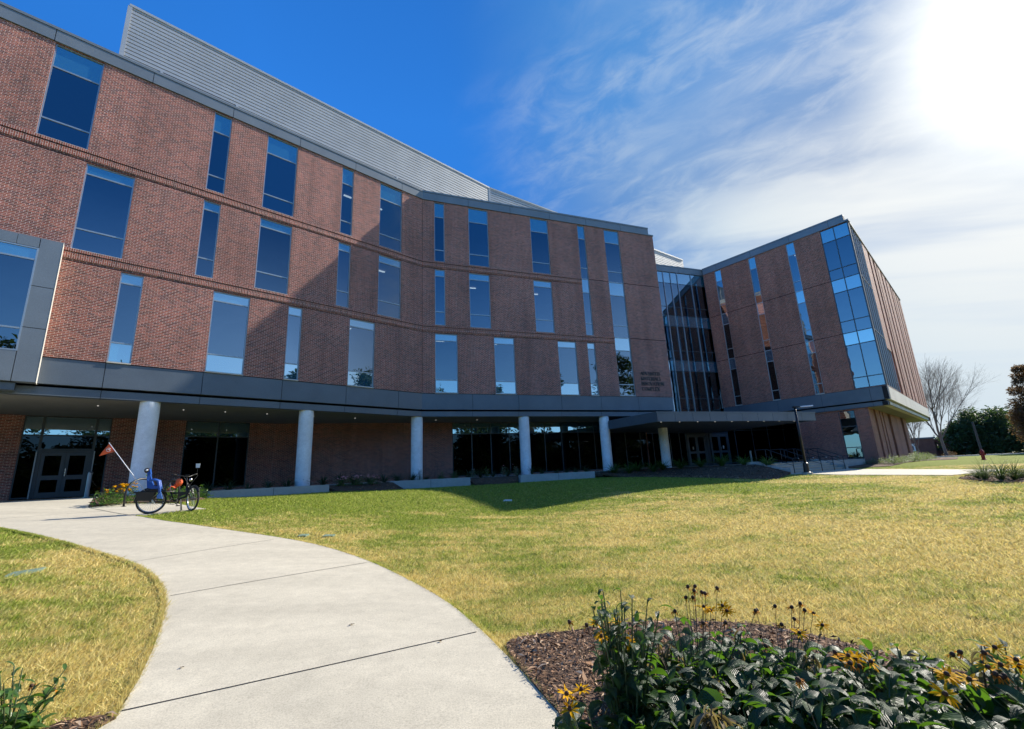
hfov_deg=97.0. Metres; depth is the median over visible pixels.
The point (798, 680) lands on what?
flowering perennial
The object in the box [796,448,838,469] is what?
handrail
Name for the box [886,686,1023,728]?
flowering perennial
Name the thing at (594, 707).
flowering perennial
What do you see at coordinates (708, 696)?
flowering perennial
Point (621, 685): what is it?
flowering perennial
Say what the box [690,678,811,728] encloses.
flowering perennial
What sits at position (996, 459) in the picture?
lawn
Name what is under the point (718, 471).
mulch bed
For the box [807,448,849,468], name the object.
handrail
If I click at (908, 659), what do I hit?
flowering perennial
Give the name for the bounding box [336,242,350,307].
window
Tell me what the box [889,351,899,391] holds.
window
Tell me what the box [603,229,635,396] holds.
window
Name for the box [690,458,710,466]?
fern like plant
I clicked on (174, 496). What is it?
leafy shrub
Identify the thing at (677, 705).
flowering perennial
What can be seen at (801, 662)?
flowering perennial
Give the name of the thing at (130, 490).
flowering shrub
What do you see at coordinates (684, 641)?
flowering perennial
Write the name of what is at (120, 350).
window
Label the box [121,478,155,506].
bicycle rack
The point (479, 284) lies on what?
window
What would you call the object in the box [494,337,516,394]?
window
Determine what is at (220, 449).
ground floor window
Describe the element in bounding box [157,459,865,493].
terrace
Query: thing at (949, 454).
shrub
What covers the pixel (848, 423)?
window
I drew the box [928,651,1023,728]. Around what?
flowering perennial
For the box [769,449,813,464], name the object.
handrail
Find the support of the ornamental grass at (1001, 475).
on the mulch bed at (1006, 481)
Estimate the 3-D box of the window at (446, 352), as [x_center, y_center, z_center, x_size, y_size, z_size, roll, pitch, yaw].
[-4.179,-0.077,28.869,1.450,3.910,0.631,-2,-13,-2]
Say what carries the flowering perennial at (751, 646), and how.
on the mulch bed at (572, 681)
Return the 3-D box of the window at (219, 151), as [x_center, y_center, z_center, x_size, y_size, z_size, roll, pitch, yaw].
[-14.595,-10.543,22.574,0.677,4.490,0.659,-3,-13,0]
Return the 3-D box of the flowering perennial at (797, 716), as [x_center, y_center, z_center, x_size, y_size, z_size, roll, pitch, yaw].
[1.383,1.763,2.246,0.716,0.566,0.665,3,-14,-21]
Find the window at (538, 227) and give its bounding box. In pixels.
[530,218,550,273]
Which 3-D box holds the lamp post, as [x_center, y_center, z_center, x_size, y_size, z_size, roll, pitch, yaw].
[16.639,4.318,25.493,1.250,4.030,0.540,-3,-13,0]
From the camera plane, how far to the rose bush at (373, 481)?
23.97 m
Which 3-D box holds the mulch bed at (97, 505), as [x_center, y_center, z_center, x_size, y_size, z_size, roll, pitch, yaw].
[-13.982,5.264,17.621,3.437,0.377,7.264,9,-17,-39]
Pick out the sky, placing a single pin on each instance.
(722, 130)
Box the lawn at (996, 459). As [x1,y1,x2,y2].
[0,449,1023,728]
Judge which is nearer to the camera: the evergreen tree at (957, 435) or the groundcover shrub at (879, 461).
the groundcover shrub at (879, 461)
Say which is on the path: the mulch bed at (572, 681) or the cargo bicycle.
the cargo bicycle
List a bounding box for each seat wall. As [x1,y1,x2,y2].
[207,485,328,497]
[389,477,469,488]
[518,471,594,482]
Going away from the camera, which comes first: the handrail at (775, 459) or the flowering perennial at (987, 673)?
the flowering perennial at (987, 673)
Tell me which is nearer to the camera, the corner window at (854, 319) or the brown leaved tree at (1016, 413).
the corner window at (854, 319)
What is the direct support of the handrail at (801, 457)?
on the entrance steps
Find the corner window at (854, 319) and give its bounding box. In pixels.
[820,222,885,388]
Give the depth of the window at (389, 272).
27.84 m
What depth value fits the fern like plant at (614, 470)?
29.71 m
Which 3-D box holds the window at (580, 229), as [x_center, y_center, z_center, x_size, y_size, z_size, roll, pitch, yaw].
[5.490,-6.430,34.146,0.667,8.960,0.340,0,-14,-13]
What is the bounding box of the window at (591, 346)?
[587,343,599,395]
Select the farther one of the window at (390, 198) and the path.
the window at (390, 198)
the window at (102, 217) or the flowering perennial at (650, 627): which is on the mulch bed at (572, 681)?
the flowering perennial at (650, 627)
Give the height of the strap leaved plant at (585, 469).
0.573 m
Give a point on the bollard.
(88, 484)
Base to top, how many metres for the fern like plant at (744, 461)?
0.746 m
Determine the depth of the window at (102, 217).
18.99 m
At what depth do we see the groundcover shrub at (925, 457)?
36.05 m
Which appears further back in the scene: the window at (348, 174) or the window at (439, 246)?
the window at (439, 246)
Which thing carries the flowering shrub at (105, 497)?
on the mulch bed at (97, 505)
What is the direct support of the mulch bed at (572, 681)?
on the lawn at (996, 459)
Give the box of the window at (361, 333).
[347,318,374,388]
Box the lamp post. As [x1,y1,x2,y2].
[792,405,812,474]
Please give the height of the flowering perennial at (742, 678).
0.504 m
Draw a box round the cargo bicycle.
[99,443,199,513]
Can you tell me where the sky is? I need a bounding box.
[0,0,1023,438]
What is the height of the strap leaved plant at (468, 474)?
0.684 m
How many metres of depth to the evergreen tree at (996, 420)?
73.00 m
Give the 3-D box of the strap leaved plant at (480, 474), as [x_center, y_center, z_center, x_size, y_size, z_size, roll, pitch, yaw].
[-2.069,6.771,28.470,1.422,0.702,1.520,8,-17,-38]
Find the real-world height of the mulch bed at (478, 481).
0.517 m
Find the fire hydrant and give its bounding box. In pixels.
[979,449,986,459]
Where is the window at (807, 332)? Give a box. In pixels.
[785,242,824,394]
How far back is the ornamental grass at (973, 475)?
18.17 m
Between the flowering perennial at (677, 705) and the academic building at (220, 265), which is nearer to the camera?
the flowering perennial at (677, 705)
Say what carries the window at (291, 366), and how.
in the academic building at (220, 265)
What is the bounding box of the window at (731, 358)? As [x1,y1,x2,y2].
[714,270,741,405]
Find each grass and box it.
[955,459,1006,478]
[961,469,980,477]
[966,459,1023,479]
[982,456,1023,479]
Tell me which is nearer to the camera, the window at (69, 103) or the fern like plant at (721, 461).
the window at (69, 103)
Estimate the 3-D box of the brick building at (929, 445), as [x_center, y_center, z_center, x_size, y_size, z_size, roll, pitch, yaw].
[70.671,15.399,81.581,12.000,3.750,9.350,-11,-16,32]
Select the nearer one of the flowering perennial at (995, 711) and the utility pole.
the flowering perennial at (995, 711)
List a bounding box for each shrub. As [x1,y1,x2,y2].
[89,488,127,505]
[109,482,138,502]
[156,486,185,500]
[182,484,213,498]
[865,456,888,463]
[882,456,906,463]
[904,454,930,460]
[907,452,930,458]
[942,451,956,455]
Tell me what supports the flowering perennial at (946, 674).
on the mulch bed at (572, 681)
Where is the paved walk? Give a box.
[792,468,1009,475]
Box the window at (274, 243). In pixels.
[254,218,291,294]
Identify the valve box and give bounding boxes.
[4,567,45,577]
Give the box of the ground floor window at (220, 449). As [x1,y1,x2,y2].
[180,421,249,488]
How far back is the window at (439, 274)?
29.81 m
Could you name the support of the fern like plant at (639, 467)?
on the mulch bed at (718, 471)
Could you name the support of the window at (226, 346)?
in the academic building at (220, 265)
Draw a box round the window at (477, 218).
[468,208,488,266]
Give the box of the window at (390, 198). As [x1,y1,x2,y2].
[379,183,401,252]
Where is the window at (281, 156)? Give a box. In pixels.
[262,134,297,216]
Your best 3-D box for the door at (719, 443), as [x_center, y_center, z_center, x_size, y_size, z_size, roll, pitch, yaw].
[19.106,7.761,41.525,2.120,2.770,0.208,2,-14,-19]
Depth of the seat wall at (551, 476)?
28.49 m
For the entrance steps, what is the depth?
28.53 m
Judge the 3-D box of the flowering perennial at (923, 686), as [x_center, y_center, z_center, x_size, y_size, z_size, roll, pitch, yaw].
[1.860,1.694,2.324,1.002,0.554,0.626,-6,-14,15]
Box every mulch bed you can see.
[42,715,115,728]
[88,496,204,506]
[168,472,605,496]
[506,621,1021,728]
[600,464,790,478]
[848,457,957,467]
[959,476,1023,482]
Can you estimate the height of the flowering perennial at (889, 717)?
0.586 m
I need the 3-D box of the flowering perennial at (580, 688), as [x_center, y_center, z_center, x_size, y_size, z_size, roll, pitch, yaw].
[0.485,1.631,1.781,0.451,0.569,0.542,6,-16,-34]
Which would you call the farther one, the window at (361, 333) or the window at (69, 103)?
the window at (361, 333)
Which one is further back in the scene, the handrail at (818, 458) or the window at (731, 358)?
the window at (731, 358)
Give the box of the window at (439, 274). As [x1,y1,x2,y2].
[435,269,444,324]
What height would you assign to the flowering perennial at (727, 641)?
0.462 m
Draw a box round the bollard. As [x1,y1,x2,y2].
[82,471,92,497]
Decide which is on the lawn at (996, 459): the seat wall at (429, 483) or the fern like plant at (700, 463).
the seat wall at (429, 483)
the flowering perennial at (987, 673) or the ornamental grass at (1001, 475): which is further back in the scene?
the ornamental grass at (1001, 475)
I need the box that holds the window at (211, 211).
[195,200,220,278]
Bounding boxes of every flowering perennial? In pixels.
[0,661,66,728]
[552,700,677,728]
[558,683,592,728]
[568,588,668,728]
[593,685,723,728]
[629,622,694,701]
[630,642,748,728]
[646,584,759,719]
[669,627,799,726]
[680,618,758,689]
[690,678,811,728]
[727,623,818,675]
[730,601,832,717]
[731,647,850,728]
[764,637,991,721]
[775,645,922,717]
[795,676,817,728]
[797,665,950,728]
[797,669,955,728]
[818,644,944,691]
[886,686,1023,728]
[907,650,949,695]
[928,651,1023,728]
[928,665,1023,728]
[936,638,1023,724]
[945,640,1023,720]
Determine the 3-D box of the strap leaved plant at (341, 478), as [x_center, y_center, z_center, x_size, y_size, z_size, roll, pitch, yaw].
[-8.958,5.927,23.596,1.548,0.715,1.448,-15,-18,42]
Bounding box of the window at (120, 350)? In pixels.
[106,272,143,364]
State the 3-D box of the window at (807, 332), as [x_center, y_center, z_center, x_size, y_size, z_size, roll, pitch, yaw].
[24.573,-4.105,38.075,0.546,13.390,0.614,-3,-13,0]
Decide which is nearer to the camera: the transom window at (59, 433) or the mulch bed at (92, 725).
the mulch bed at (92, 725)
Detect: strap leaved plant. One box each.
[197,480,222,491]
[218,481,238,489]
[240,482,257,488]
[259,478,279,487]
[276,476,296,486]
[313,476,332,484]
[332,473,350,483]
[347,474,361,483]
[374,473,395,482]
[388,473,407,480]
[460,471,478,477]
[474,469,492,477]
[501,468,515,475]
[527,466,543,473]
[580,466,591,471]
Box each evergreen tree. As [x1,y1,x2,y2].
[936,418,1014,454]
[950,405,1023,454]
[977,408,1023,453]
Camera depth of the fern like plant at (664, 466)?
31.09 m
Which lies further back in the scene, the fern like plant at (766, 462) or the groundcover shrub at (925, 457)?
the groundcover shrub at (925, 457)
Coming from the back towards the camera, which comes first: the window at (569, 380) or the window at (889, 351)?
the window at (889, 351)
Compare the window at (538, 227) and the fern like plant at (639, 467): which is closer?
the fern like plant at (639, 467)
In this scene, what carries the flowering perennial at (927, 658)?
on the mulch bed at (572, 681)
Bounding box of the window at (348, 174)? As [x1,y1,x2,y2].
[340,166,353,235]
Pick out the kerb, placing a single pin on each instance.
(980, 455)
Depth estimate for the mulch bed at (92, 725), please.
2.72 m
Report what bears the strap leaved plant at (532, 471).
on the mulch bed at (478, 481)
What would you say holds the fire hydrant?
on the lawn at (996, 459)
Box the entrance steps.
[747,459,848,473]
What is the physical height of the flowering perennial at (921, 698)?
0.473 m
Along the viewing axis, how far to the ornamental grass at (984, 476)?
17.62 m
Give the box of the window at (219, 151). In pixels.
[206,112,231,193]
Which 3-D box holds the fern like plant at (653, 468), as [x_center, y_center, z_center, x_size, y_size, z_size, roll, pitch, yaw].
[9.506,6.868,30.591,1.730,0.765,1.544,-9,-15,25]
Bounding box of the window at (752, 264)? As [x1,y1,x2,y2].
[748,256,780,400]
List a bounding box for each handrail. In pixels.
[754,449,799,472]
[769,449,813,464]
[783,449,826,470]
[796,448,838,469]
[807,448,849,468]
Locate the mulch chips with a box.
[43,464,1023,728]
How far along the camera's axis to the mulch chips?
3.57 m
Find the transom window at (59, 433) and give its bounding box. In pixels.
[39,416,97,449]
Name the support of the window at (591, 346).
in the academic building at (220, 265)
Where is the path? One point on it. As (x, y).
(259, 631)
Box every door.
[30,450,92,498]
[685,434,708,465]
[708,434,731,464]
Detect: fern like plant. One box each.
[603,463,620,472]
[620,463,637,472]
[627,460,644,470]
[646,461,662,471]
[652,458,674,469]
[669,457,687,468]
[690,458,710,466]
[705,453,729,465]
[735,453,754,464]
[756,455,776,465]
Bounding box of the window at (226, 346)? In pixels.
[204,291,249,375]
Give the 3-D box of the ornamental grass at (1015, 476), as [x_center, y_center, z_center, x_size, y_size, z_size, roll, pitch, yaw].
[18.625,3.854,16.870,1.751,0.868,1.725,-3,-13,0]
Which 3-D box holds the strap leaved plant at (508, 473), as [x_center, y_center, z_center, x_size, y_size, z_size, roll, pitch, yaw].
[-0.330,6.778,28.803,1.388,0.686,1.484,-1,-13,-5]
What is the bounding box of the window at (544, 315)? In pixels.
[533,280,554,332]
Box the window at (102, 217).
[70,163,134,258]
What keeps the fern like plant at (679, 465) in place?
on the mulch bed at (718, 471)
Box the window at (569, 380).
[558,341,579,395]
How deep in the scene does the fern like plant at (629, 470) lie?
29.69 m
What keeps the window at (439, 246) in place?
in the academic building at (220, 265)
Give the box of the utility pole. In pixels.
[972,422,982,449]
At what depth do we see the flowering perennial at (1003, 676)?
1.95 m
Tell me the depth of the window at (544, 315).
32.36 m
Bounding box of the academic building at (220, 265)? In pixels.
[0,1,930,500]
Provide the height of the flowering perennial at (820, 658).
0.511 m
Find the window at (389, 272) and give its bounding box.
[377,254,400,318]
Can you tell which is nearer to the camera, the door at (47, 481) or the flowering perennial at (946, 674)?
the flowering perennial at (946, 674)
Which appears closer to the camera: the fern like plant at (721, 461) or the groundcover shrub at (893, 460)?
the fern like plant at (721, 461)
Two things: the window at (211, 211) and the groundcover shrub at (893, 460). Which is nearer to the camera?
the window at (211, 211)
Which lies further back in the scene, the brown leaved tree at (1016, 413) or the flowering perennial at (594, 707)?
the brown leaved tree at (1016, 413)
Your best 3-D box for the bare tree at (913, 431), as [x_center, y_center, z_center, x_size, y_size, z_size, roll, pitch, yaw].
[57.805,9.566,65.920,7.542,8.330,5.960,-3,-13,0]
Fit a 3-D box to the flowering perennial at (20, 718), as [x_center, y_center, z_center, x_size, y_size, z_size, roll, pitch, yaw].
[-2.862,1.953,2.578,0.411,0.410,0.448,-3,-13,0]
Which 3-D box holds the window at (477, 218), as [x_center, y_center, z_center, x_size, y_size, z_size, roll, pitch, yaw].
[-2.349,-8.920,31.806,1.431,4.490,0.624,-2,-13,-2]
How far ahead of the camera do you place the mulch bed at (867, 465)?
32.29 m
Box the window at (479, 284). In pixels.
[469,273,491,328]
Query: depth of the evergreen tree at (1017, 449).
73.65 m
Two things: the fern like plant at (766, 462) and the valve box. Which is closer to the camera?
the valve box
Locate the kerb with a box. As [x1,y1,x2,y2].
[935,453,1023,456]
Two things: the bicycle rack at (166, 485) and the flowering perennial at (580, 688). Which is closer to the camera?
the flowering perennial at (580, 688)
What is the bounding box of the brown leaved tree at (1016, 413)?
[1004,364,1023,442]
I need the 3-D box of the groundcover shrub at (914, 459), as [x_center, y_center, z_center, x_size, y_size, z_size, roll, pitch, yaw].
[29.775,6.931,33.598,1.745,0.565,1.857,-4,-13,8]
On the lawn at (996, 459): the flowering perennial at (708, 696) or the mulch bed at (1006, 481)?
the mulch bed at (1006, 481)
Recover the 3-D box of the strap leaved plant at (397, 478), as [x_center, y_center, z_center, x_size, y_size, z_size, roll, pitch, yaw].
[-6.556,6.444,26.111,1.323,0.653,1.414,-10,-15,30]
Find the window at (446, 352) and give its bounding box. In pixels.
[435,333,458,393]
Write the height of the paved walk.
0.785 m
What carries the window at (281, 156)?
in the academic building at (220, 265)
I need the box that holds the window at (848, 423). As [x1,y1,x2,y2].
[838,410,863,458]
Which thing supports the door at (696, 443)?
in the academic building at (220, 265)
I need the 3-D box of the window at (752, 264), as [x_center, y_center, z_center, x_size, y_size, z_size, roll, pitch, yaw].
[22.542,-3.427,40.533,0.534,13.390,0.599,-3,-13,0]
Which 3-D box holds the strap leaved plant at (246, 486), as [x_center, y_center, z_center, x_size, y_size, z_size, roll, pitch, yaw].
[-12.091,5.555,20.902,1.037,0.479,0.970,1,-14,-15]
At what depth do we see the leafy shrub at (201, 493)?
16.86 m
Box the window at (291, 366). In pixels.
[282,306,301,380]
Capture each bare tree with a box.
[906,422,923,452]
[919,356,999,455]
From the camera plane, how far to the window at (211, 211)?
21.48 m
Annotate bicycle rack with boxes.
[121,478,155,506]
[162,479,179,503]
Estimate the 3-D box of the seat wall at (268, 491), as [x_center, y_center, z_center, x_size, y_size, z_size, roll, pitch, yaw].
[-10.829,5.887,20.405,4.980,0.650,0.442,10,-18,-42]
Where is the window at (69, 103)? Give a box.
[35,43,104,149]
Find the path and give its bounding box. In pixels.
[0,496,561,728]
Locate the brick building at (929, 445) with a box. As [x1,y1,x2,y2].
[910,437,954,455]
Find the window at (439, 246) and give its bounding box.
[434,202,444,261]
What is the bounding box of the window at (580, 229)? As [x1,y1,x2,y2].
[577,225,594,335]
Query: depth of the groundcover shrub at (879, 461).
32.79 m

